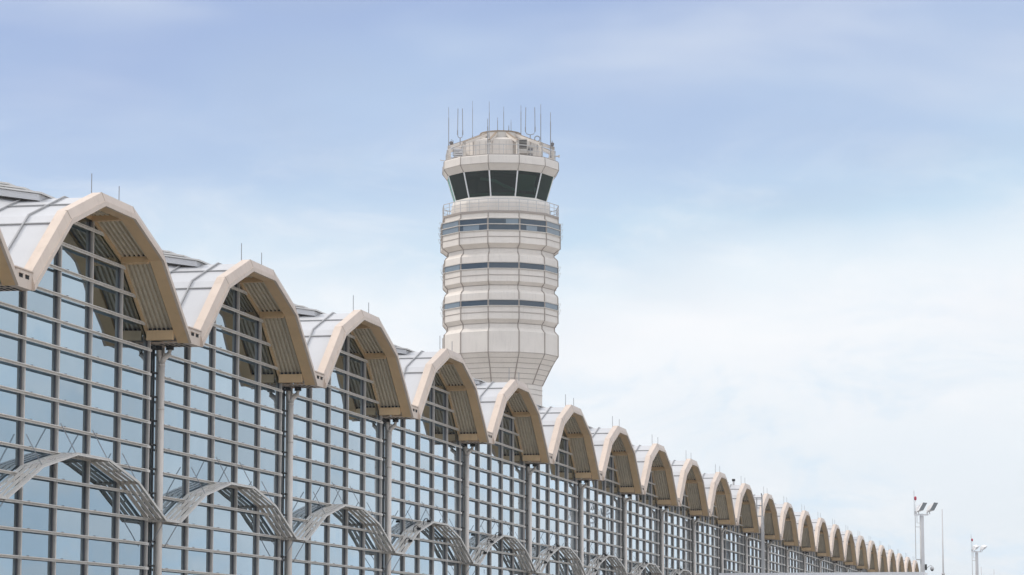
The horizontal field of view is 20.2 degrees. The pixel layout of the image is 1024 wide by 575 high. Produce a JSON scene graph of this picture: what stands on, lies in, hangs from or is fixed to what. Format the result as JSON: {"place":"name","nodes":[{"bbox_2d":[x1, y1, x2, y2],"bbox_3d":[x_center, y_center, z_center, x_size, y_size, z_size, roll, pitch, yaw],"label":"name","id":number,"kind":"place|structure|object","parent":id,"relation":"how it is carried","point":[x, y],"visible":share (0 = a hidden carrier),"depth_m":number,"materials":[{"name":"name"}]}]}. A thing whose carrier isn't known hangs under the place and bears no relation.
{"place":"outdoors","nodes":[
{"label":"outdoors","id":0,"kind":"place"},
{"bbox_2d":[438,101,562,405],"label":"control tower","id":1,"kind":"structure","parent":0,"point":[500,233],"depth_m":317.96,"materials":[{"name":"white concrete"}]},
{"bbox_2d":[0,0,1023,574],"label":"sky","id":2,"kind":"structure","parent":0,"point":[790,258],"materials":[{"name":"blue"}]},
{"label":"road","id":3,"kind":"structure","parent":0,"visible":0},
{"bbox_2d":[719,572,927,574],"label":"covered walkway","id":4,"kind":"structure","parent":3,"relation":"on","point":[871,573],"depth_m":198.51,"materials":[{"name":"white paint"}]},
{"bbox_2d":[914,496,937,571],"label":"floodlight mast","id":5,"kind":"object","parent":3,"relation":"on","point":[918,509],"visible":1,"depth_m":224.19,"materials":[{"name":"metal"}]},
{"bbox_2d":[942,509,944,574],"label":"slim pole","id":6,"kind":"object","parent":3,"relation":"on","point":[943,573],"visible":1,"depth_m":239.10,"materials":[{"name":"metal"}]},
{"bbox_2d":[971,539,986,574],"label":"floodlight mast","id":7,"kind":"object","parent":3,"relation":"on","point":[975,547],"visible":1,"depth_m":328.59,"materials":[{"name":"metal"}]},
{"bbox_3d":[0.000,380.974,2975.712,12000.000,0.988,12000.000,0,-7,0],"label":"ground","id":8,"kind":"structure","parent":0,"visible":0},
{"bbox_2d":[0,173,918,574],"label":"terminal building","id":9,"kind":"structure","parent":8,"relation":"on","point":[166,411],"depth_m":97.16,"materials":[{"name":"blue glass"}]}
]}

